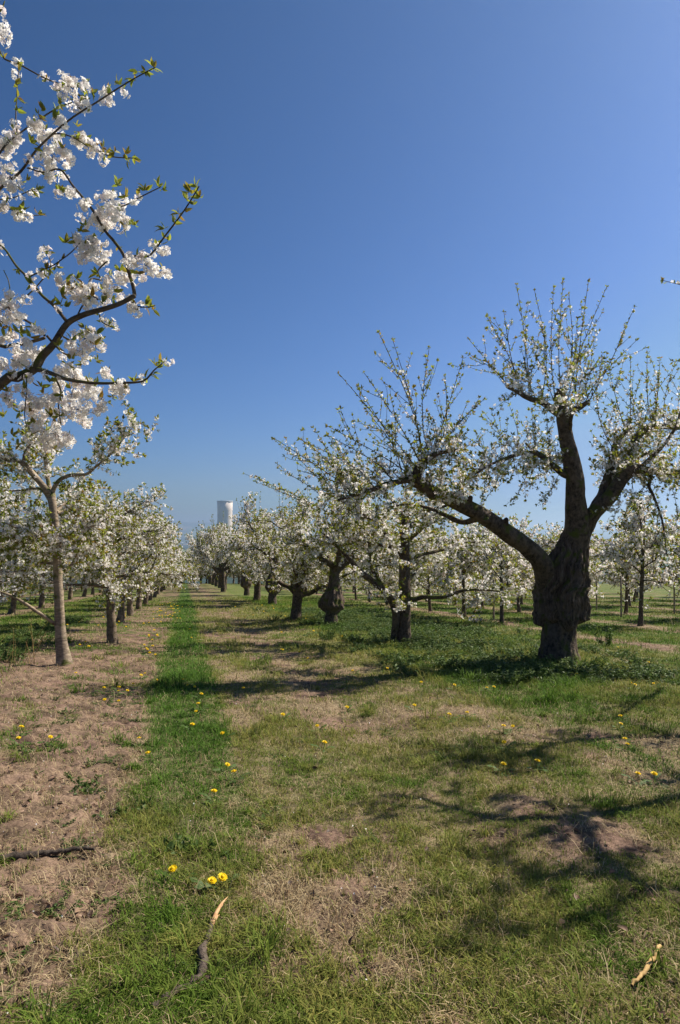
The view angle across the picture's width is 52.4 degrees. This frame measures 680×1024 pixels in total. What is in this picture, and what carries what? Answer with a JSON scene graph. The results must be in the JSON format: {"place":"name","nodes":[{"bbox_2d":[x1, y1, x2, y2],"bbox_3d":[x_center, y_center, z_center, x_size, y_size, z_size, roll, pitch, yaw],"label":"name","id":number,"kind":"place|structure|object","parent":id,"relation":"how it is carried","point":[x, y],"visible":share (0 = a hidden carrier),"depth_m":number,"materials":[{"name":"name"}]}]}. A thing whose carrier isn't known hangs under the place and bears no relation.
{"place":"outdoors","nodes":[
{"label":"outdoors","id":0,"kind":"place"},
{"bbox_2d":[217,501,232,535],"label":"cooling tower","id":1,"kind":"structure","parent":0,"point":[226,507],"depth_m":2477.92,"materials":[{"name":"concrete"}]},
{"bbox_2d":[0,594,679,1023],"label":"grass","id":2,"kind":"structure","parent":0,"point":[394,1012],"depth_m":4.19,"materials":[{"name":"green plant"}]},
{"bbox_2d":[0,520,679,1023],"bbox_3d":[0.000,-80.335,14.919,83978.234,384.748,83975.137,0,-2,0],"label":"ground","id":3,"kind":"structure","parent":0,"point":[204,590],"depth_m":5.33,"materials":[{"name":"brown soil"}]},
{"bbox_2d":[2,646,29,662],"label":"weed plant","id":4,"kind":"object","parent":3,"relation":"on","point":[14,656],"visible":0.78,"depth_m":12.33,"materials":[{"name":"green plant"}]},
{"bbox_2d":[9,736,29,747],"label":"dandelion","id":5,"kind":"object","parent":3,"relation":"on","point":[18,737],"visible":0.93,"depth_m":6.33,"materials":[{"name":"green plant"}]},
{"bbox_2d":[6,725,32,735],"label":"dandelion","id":6,"kind":"object","parent":3,"relation":"on","point":[21,726],"visible":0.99,"depth_m":6.72,"materials":[{"name":"green plant"}]},
{"bbox_2d":[0,474,45,584],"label":"cherry tree","id":7,"kind":"object","parent":3,"relation":"on","point":[2,509],"visible":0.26,"depth_m":22.57,"materials":[{"name":"white plant"}]},
{"bbox_2d":[0,623,46,665],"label":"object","id":8,"kind":"object","parent":3,"relation":"on","point":[25,649],"visible":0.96,"depth_m":11.82,"materials":[{"name":"green plant"}]},
{"bbox_2d":[0,505,69,613],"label":"cherry tree","id":9,"kind":"object","parent":3,"relation":"on","point":[12,609],"visible":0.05,"depth_m":27.57,"materials":[{"name":"white plant"}]},
{"bbox_2d":[18,744,61,753],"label":"weed plant","id":10,"kind":"object","parent":3,"relation":"on","point":[40,750],"visible":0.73,"depth_m":6.15,"materials":[{"name":"green plant"}]},
{"bbox_2d":[0,846,94,862],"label":"fallen branch","id":11,"kind":"object","parent":3,"relation":"on","point":[15,855],"visible":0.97,"depth_m":3.92,"materials":[{"name":"wood"}]},
{"bbox_2d":[7,511,89,607],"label":"cherry tree","id":12,"kind":"object","parent":3,"relation":"on","point":[41,600],"visible":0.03,"depth_m":32.59,"materials":[{"name":"white plant"}]},
{"bbox_2d":[37,735,59,744],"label":"dandelion","id":13,"kind":"object","parent":3,"relation":"on","point":[49,736],"visible":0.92,"depth_m":6.48,"materials":[{"name":"green plant"}]},
{"bbox_2d":[35,561,89,599],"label":"cherry tree","id":14,"kind":"object","parent":3,"relation":"on","point":[70,594],"visible":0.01,"depth_m":42.74,"materials":[{"name":"white plant"}]},
{"bbox_2d":[0,399,160,665],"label":"cherry tree","id":15,"kind":"object","parent":3,"relation":"on","point":[54,538],"visible":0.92,"depth_m":11.84,"materials":[{"name":"white plant"}]},
{"bbox_2d":[63,772,102,787],"bbox_3d":[-1.990,2.066,5.362,0.429,0.107,0.212,-2,-2,43],"label":"weed plant","id":16,"kind":"object","parent":3,"relation":"on","point":[79,780],"visible":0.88,"depth_m":5.32,"materials":[{"name":"green plant"}]},
{"bbox_2d":[69,783,104,800],"bbox_3d":[-1.843,2.054,5.030,0.375,0.094,0.186,-2,-2,44],"label":"weed plant","id":17,"kind":"object","parent":3,"relation":"on","point":[85,792],"visible":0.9,"depth_m":5.10,"materials":[{"name":"green plant"}]},
{"bbox_2d":[80,559,97,596],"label":"cherry tree","id":18,"kind":"object","parent":3,"relation":"on","point":[84,593],"depth_m":48.00,"materials":[{"name":"plant"}]},
{"bbox_2d":[0,482,191,643],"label":"cherry tree","id":19,"kind":"object","parent":3,"relation":"on","point":[108,582],"visible":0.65,"depth_m":15.86,"materials":[{"name":"white plant"}]},
{"bbox_2d":[89,578,102,594],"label":"cherry tree","id":20,"kind":"object","parent":3,"relation":"on","point":[92,589],"depth_m":52.97,"materials":[{"name":"plant"}]},
{"bbox_2d":[0,1,202,452],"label":"cherry tree","id":21,"kind":"object","parent":3,"relation":"on","point":[120,387],"visible":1,"depth_m":4.09,"materials":[{"name":"white plant"}]},
{"bbox_2d":[99,697,113,705],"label":"dandelion","id":22,"kind":"object","parent":3,"relation":"on","point":[104,699],"visible":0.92,"depth_m":8.42,"materials":[{"name":"green plant"}]},
{"bbox_2d":[92,796,152,818],"bbox_3d":[-1.476,2.010,4.690,0.429,0.107,0.212,1,-2,-31],"label":"weed plant","id":23,"kind":"object","parent":3,"relation":"on","point":[118,810],"visible":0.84,"depth_m":4.68,"materials":[{"name":"green plant"}]},
{"bbox_2d":[65,491,182,626],"bbox_3d":[-6.476,1.411,19.727,3.137,4.152,2.799,0,-2,12],"label":"cherry tree","id":24,"kind":"object","parent":3,"relation":"on","point":[132,529],"visible":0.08,"depth_m":19.59,"materials":[{"name":"white plant"}]},
{"bbox_2d":[62,503,200,622],"bbox_3d":[-6.858,1.659,22.491,4.530,4.094,2.771,1,-2,-21],"label":"cherry tree","id":25,"kind":"object","parent":3,"relation":"on","point":[121,615],"visible":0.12,"depth_m":22.34,"materials":[{"name":"white plant"}]},
{"bbox_2d":[97,510,182,608],"bbox_3d":[-8.759,2.131,30.891,3.858,4.728,3.868,0,-2,9],"label":"cherry tree","id":26,"kind":"object","parent":3,"relation":"on","point":[139,598],"visible":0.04,"depth_m":30.80,"materials":[{"name":"white plant"}]},
{"bbox_2d":[109,500,180,615],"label":"cherry tree","id":27,"kind":"object","parent":3,"relation":"on","point":[130,610],"visible":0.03,"depth_m":26.32,"materials":[{"name":"white plant"}]},
{"bbox_2d":[138,751,161,761],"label":"dandelion","id":28,"kind":"object","parent":3,"relation":"on","point":[147,752],"visible":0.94,"depth_m":6.00,"materials":[{"name":"green plant"}]},
{"bbox_2d":[141,544,184,604],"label":"cherry tree","id":29,"kind":"object","parent":3,"relation":"on","point":[145,599],"visible":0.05,"depth_m":35.76,"materials":[{"name":"white plant"}]},
{"bbox_2d":[141,544,186,599],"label":"cherry tree","id":30,"kind":"object","parent":3,"relation":"on","point":[164,581],"visible":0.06,"depth_m":41.61,"materials":[{"name":"white plant"}]},
{"bbox_2d":[152,537,187,596],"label":"cherry tree","id":31,"kind":"object","parent":3,"relation":"on","point":[156,588],"visible":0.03,"depth_m":47.31,"materials":[{"name":"white plant"}]},
{"bbox_2d":[155,865,195,886],"bbox_3d":[-0.888,1.912,3.613,0.257,0.104,0.146,-1,-2,16],"label":"dandelion","id":32,"kind":"object","parent":3,"relation":"on","point":[173,868],"visible":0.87,"depth_m":3.65,"materials":[{"name":"green plant"}]},
{"bbox_2d":[151,898,226,1007],"bbox_3d":[-0.572,1.866,2.969,0.128,0.063,0.825,0,-2,10],"label":"broken branch","id":33,"kind":"object","parent":3,"relation":"on","point":[201,954],"visible":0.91,"depth_m":2.85,"materials":[{"name":"brown plant"}]},
{"bbox_2d":[183,548,199,583],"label":"cherry tree","id":34,"kind":"object","parent":3,"relation":"on","point":[196,573],"visible":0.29,"depth_m":112.50,"materials":[{"name":"white plant"}]},
{"bbox_2d":[163,833,233,860],"bbox_3d":[-0.834,1.944,3.952,0.482,0.120,0.238,-1,-2,30],"label":"weed plant","id":35,"kind":"object","parent":3,"relation":"on","point":[170,844],"visible":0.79,"depth_m":4.02,"materials":[{"name":"green plant"}]},
{"bbox_2d":[191,559,211,583],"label":"cherry tree","id":36,"kind":"object","parent":3,"relation":"on","point":[210,579],"visible":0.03,"depth_m":106.47,"materials":[{"name":"plant"}]},
{"bbox_2d":[197,570,208,583],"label":"cherry tree","id":37,"kind":"object","parent":3,"relation":"on","point":[204,575],"visible":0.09,"depth_m":118.26,"materials":[{"name":"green plant"}]},
{"bbox_2d":[195,521,219,586],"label":"cherry tree","id":38,"kind":"object","parent":3,"relation":"on","point":[215,574],"visible":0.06,"depth_m":86.44,"materials":[{"name":"white plant"}]},
{"bbox_2d":[187,541,228,584],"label":"cherry tree","id":39,"kind":"object","parent":3,"relation":"on","point":[213,580],"depth_m":96.61,"materials":[{"name":"white plant"}]},
{"bbox_2d":[189,877,231,901],"bbox_3d":[-0.665,1.897,3.473,0.240,0.093,0.145,0,-2,9],"label":"dandelion","id":40,"kind":"object","parent":3,"relation":"on","point":[211,880],"visible":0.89,"depth_m":3.51,"materials":[{"name":"green plant"}]},
{"bbox_2d":[199,789,226,803],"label":"dandelion","id":41,"kind":"object","parent":3,"relation":"on","point":[214,790],"visible":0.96,"depth_m":4.94,"materials":[{"name":"green plant"}]},
{"bbox_2d":[185,514,241,591],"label":"cherry tree","id":42,"kind":"object","parent":3,"relation":"on","point":[211,567],"visible":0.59,"depth_m":59.73,"materials":[{"name":"white plant"}]},
{"bbox_2d":[189,515,241,589],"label":"cherry tree","id":43,"kind":"object","parent":3,"relation":"on","point":[218,530],"visible":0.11,"depth_m":69.70,"materials":[{"name":"white plant"}]},
{"bbox_2d":[195,872,239,894],"bbox_3d":[-0.597,1.908,3.518,0.263,0.118,0.140,1,-2,-35],"label":"dandelion","id":44,"kind":"object","parent":3,"relation":"on","point":[222,876],"visible":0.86,"depth_m":3.53,"materials":[{"name":"green plant"}]},
{"bbox_2d":[204,511,232,587],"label":"cherry tree","id":45,"kind":"object","parent":3,"relation":"on","point":[219,581],"visible":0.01,"depth_m":77.64,"materials":[{"name":"white plant"}]},
{"bbox_2d":[213,762,236,772],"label":"dandelion","id":46,"kind":"object","parent":3,"relation":"on","point":[226,764],"visible":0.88,"depth_m":5.61,"materials":[{"name":"green plant"}]},
{"bbox_2d":[215,731,234,740],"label":"dandelion","id":47,"kind":"object","parent":3,"relation":"on","point":[222,732],"visible":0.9,"depth_m":6.66,"materials":[{"name":"green plant"}]},
{"bbox_2d":[228,566,239,583],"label":"cherry tree","id":48,"kind":"object","parent":3,"relation":"on","point":[233,575],"visible":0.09,"depth_m":112.53,"materials":[{"name":"green plant"}]},
{"bbox_2d":[222,769,248,783],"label":"dandelion","id":49,"kind":"object","parent":3,"relation":"on","point":[234,770],"visible":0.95,"depth_m":5.35,"materials":[{"name":"green plant"}]},
{"bbox_2d":[212,517,273,595],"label":"cherry tree","id":50,"kind":"object","parent":3,"relation":"on","point":[245,584],"visible":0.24,"depth_m":50.87,"materials":[{"name":"white plant"}]},
{"bbox_2d":[219,491,294,600],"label":"cherry tree","id":51,"kind":"object","parent":3,"relation":"on","point":[257,587],"visible":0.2,"depth_m":41.36,"materials":[{"name":"white plant"}]},
{"bbox_2d":[224,475,316,604],"bbox_3d":[-3.711,1.533,36.515,4.983,6.953,6.880,0,-2,-13],"label":"cherry tree","id":52,"kind":"object","parent":3,"relation":"on","point":[264,562],"visible":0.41,"depth_m":35.82,"materials":[{"name":"white plant"}]},
{"bbox_2d":[281,713,290,721],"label":"dandelion","id":53,"kind":"object","parent":3,"relation":"on","point":[283,714],"visible":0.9,"depth_m":7.60,"materials":[{"name":"green plant"}]},
{"bbox_2d":[231,511,387,620],"bbox_3d":[-1.017,1.927,24.021,4.119,3.933,4.288,-1,-2,36],"label":"cherry tree","id":54,"kind":"object","parent":3,"relation":"on","point":[299,583],"visible":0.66,"depth_m":23.64,"materials":[{"name":"white plant"}]},
{"bbox_2d":[309,724,326,732],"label":"dandelion","id":55,"kind":"object","parent":3,"relation":"on","point":[316,725],"visible":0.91,"depth_m":7.06,"materials":[{"name":"green plant"}]},
{"bbox_2d":[310,740,333,752],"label":"dandelion","id":56,"kind":"object","parent":3,"relation":"on","point":[324,742],"visible":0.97,"depth_m":6.32,"materials":[{"name":"green plant"}]},
{"bbox_2d":[317,627,334,640],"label":"weed plant","id":57,"kind":"object","parent":3,"relation":"on","point":[329,636],"visible":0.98,"depth_m":16.57,"materials":[{"name":"green plant"}]},
{"bbox_2d":[256,483,396,624],"bbox_3d":[-0.347,1.294,21.992,4.764,4.766,4.143,1,-2,-27],"label":"cherry tree","id":58,"kind":"object","parent":3,"relation":"on","point":[331,601],"visible":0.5,"depth_m":21.29,"materials":[{"name":"white plant"}]},
{"bbox_2d":[0,646,679,1023],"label":"leaf litter","id":59,"kind":"object","parent":3,"relation":"on","point":[356,910],"visible":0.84,"depth_m":3.57,"materials":[{"name":"brown plant"}]},
{"bbox_2d":[0,606,679,1023],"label":"undergrowth","id":60,"kind":"object","parent":3,"relation":"on","point":[640,670],"visible":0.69,"depth_m":11.96,"materials":[{"name":"green plant"}]},
{"bbox_2d":[339,554,373,599],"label":"cherry tree","id":61,"kind":"object","parent":3,"relation":"on","point":[353,584],"visible":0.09,"depth_m":41.97,"materials":[{"name":"white plant"}]},
{"bbox_2d":[350,548,395,601],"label":"cherry tree","id":62,"kind":"object","parent":3,"relation":"on","point":[364,582],"visible":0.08,"depth_m":39.04,"materials":[{"name":"white plant"}]},
{"bbox_2d":[359,539,398,604],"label":"cherry tree","id":63,"kind":"object","parent":3,"relation":"on","point":[387,582],"visible":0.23,"depth_m":35.25,"materials":[{"name":"white plant"}]},
{"bbox_2d":[243,430,518,643],"bbox_3d":[0.882,0.620,16.110,6.514,5.176,4.285,0,-2,0],"label":"cherry tree","id":64,"kind":"object","parent":3,"relation":"on","point":[400,607],"visible":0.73,"depth_m":15.92,"materials":[{"name":"white plant"}]},
{"bbox_2d":[370,546,424,606],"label":"cherry tree","id":65,"kind":"object","parent":3,"relation":"on","point":[413,586],"visible":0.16,"depth_m":32.59,"materials":[{"name":"white plant"}]},
{"bbox_2d":[394,525,467,611],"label":"cherry tree","id":66,"kind":"object","parent":3,"relation":"on","point":[426,580],"visible":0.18,"depth_m":29.16,"materials":[{"name":"white plant"}]},
{"bbox_2d":[417,553,447,601],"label":"cherry tree","id":67,"kind":"object","parent":3,"relation":"on","point":[426,600],"visible":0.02,"depth_m":39.45,"materials":[{"name":"white plant"}]},
{"bbox_2d":[430,540,471,604],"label":"cherry tree","id":68,"kind":"object","parent":3,"relation":"on","point":[446,554],"visible":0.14,"depth_m":35.57,"materials":[{"name":"white plant"}]},
{"bbox_2d":[432,550,469,597],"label":"cherry tree","id":69,"kind":"object","parent":3,"relation":"on","point":[449,553],"visible":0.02,"depth_m":44.99,"materials":[{"name":"white plant"}]},
{"bbox_2d":[427,524,505,616],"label":"cherry tree","id":70,"kind":"object","parent":3,"relation":"on","point":[463,570],"visible":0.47,"depth_m":25.47,"materials":[{"name":"white plant"}]},
{"bbox_2d":[271,277,679,663],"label":"cherry tree","id":71,"kind":"object","parent":3,"relation":"on","point":[562,606],"visible":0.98,"depth_m":12.28,"materials":[{"name":"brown plant"}]},
{"bbox_2d":[466,546,497,607],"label":"cherry tree","id":72,"kind":"object","parent":3,"relation":"on","point":[482,602],"visible":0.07,"depth_m":32.24,"materials":[{"name":"white plant"}]},
{"bbox_2d":[493,580,494,619],"bbox_3d":[5.329,3.146,23.977,0.084,1.616,0.067,1,-2,-22],"label":"stake","id":73,"kind":"object","parent":3,"relation":"on","point":[494,604],"visible":0.59,"depth_m":23.94,"materials":[{"name":"brown wood"}]},
{"bbox_2d":[459,509,543,622],"bbox_3d":[5.436,1.890,22.478,2.653,4.017,3.082,1,-2,-23],"label":"cherry tree","id":74,"kind":"object","parent":3,"relation":"on","point":[502,548],"visible":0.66,"depth_m":22.65,"materials":[{"name":"white plant"}]},
{"bbox_2d":[487,762,515,776],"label":"dandelion","id":75,"kind":"object","parent":3,"relation":"on","point":[503,763],"visible":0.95,"depth_m":5.66,"materials":[{"name":"green plant"}]},
{"bbox_2d":[492,724,512,733],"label":"dandelion","id":76,"kind":"object","parent":3,"relation":"on","point":[504,732],"visible":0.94,"depth_m":6.97,"materials":[{"name":"green plant"}]},
{"bbox_2d":[492,740,516,749],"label":"dandelion","id":77,"kind":"object","parent":3,"relation":"on","point":[504,741],"visible":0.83,"depth_m":6.32,"materials":[{"name":"green plant"}]},
{"bbox_2d":[489,540,545,611],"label":"cherry tree","id":78,"kind":"object","parent":3,"relation":"on","point":[523,575],"visible":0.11,"depth_m":28.72,"materials":[{"name":"white plant"}]},
{"bbox_2d":[517,556,534,603],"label":"cherry tree","id":79,"kind":"object","parent":3,"relation":"on","point":[521,600],"visible":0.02,"depth_m":36.41,"materials":[{"name":"white plant"}]},
{"bbox_2d":[523,653,546,664],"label":"weed plant","id":80,"kind":"object","parent":3,"relation":"on","point":[528,659],"visible":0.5,"depth_m":12.00,"materials":[{"name":"green plant"}]},
{"bbox_2d":[527,759,546,771],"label":"dandelion","id":81,"kind":"object","parent":3,"relation":"on","point":[537,765],"visible":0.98,"depth_m":5.70,"materials":[{"name":"green plant"}]},
{"bbox_2d":[530,657,555,672],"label":"weed plant","id":82,"kind":"object","parent":3,"relation":"on","point":[552,666],"visible":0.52,"depth_m":10.86,"materials":[{"name":"green plant"}]},
{"bbox_2d":[522,526,601,604],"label":"cherry tree","id":83,"kind":"object","parent":3,"relation":"on","point":[558,532],"visible":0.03,"depth_m":31.81,"materials":[{"name":"white plant"}]},
{"bbox_2d":[535,520,620,597],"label":"cherry tree","id":84,"kind":"object","parent":3,"relation":"on","point":[539,540],"visible":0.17,"depth_m":24.99,"materials":[{"name":"white plant"}]},
{"bbox_2d":[577,656,606,667],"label":"weed plant","id":85,"kind":"object","parent":3,"relation":"on","point":[591,662],"visible":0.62,"depth_m":11.46,"materials":[{"name":"green plant"}]},
{"bbox_2d":[589,557,604,586],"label":"cherry tree","id":86,"kind":"object","parent":3,"relation":"on","point":[597,578],"visible":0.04,"depth_m":44.49,"materials":[{"name":"white plant"}]},
{"bbox_2d":[589,549,606,583],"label":"cherry tree","id":87,"kind":"object","parent":3,"relation":"on","point":[598,561],"visible":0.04,"depth_m":37.96,"materials":[{"name":"white plant"}]},
{"bbox_2d":[589,623,613,644],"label":"weed plant","id":88,"kind":"object","parent":3,"relation":"on","point":[609,640],"visible":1,"depth_m":15.43,"materials":[{"name":"green plant"}]},
{"bbox_2d":[620,576,621,616],"bbox_3d":[10.329,3.210,25.417,0.084,1.716,0.068,1,-2,-23],"label":"stake","id":89,"kind":"object","parent":3,"relation":"on","point":[620,596],"visible":0.84,"depth_m":25.40,"materials":[{"name":"brown wood"}]},
{"bbox_2d":[598,543,657,605],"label":"cherry tree","id":90,"kind":"object","parent":3,"relation":"on","point":[634,587],"visible":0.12,"depth_m":33.88,"materials":[{"name":"white plant"}]},
{"bbox_2d":[594,519,663,613],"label":"cherry tree","id":91,"kind":"object","parent":3,"relation":"on","point":[621,543],"visible":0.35,"depth_m":27.91,"materials":[{"name":"white plant"}]},
{"bbox_2d":[615,654,642,663],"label":"weed plant","id":92,"kind":"object","parent":3,"relation":"on","point":[626,656],"visible":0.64,"depth_m":12.48,"materials":[{"name":"green plant"}]},
{"bbox_2d":[608,538,659,601],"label":"cherry tree","id":93,"kind":"object","parent":3,"relation":"on","point":[634,591],"visible":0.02,"depth_m":40.17,"materials":[{"name":"white plant"}]},
{"bbox_2d":[589,490,679,625],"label":"cherry tree","id":94,"kind":"object","parent":3,"relation":"on","point":[638,530],"visible":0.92,"depth_m":21.19,"materials":[{"name":"white plant"}]},
{"bbox_2d":[621,771,650,785],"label":"dandelion","id":95,"kind":"object","parent":3,"relation":"on","point":[636,772],"visible":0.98,"depth_m":5.34,"materials":[{"name":"green plant"}]},
{"bbox_2d":[630,944,661,987],"bbox_3d":[1.264,1.868,2.845,0.030,0.040,0.377,-1,-2,40],"label":"peeled stick","id":96,"kind":"object","parent":3,"relation":"on","point":[648,963],"visible":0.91,"depth_m":2.82,"materials":[{"name":"beige wood"}]},
{"bbox_2d":[640,771,668,787],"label":"dandelion","id":97,"kind":"object","parent":3,"relation":"on","point":[654,779],"visible":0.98,"depth_m":5.32,"materials":[{"name":"green plant"}]},
{"bbox_2d":[655,523,679,597],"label":"cherry tree","id":98,"kind":"object","parent":3,"relation":"on","point":[676,551],"visible":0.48,"depth_m":24.16,"materials":[{"name":"white plant"}]},
{"bbox_2d":[660,277,679,364],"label":"cherry tree","id":99,"kind":"object","parent":3,"relation":"on","point":[677,282],"visible":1,"depth_m":6.67,"materials":[{"name":"green plant"}]},
{"bbox_2d":[665,547,679,570],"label":"cherry tree","id":100,"kind":"object","parent":3,"relation":"on","point":[671,564],"visible":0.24,"depth_m":29.56,"materials":[{"name":"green plant"}]},
{"bbox_2d":[673,581,674,613],"bbox_3d":[13.105,3.253,27.118,0.085,1.916,0.068,1,-2,-22],"label":"stake","id":101,"kind":"object","parent":3,"relation":"on","point":[673,599],"visible":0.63,"depth_m":27.10,"materials":[{"name":"brown wood"}]},
{"bbox_2d":[0,0,679,529],"label":"sky","id":102,"kind":"structure","parent":0,"point":[396,168],"materials":[{"name":"blue"}]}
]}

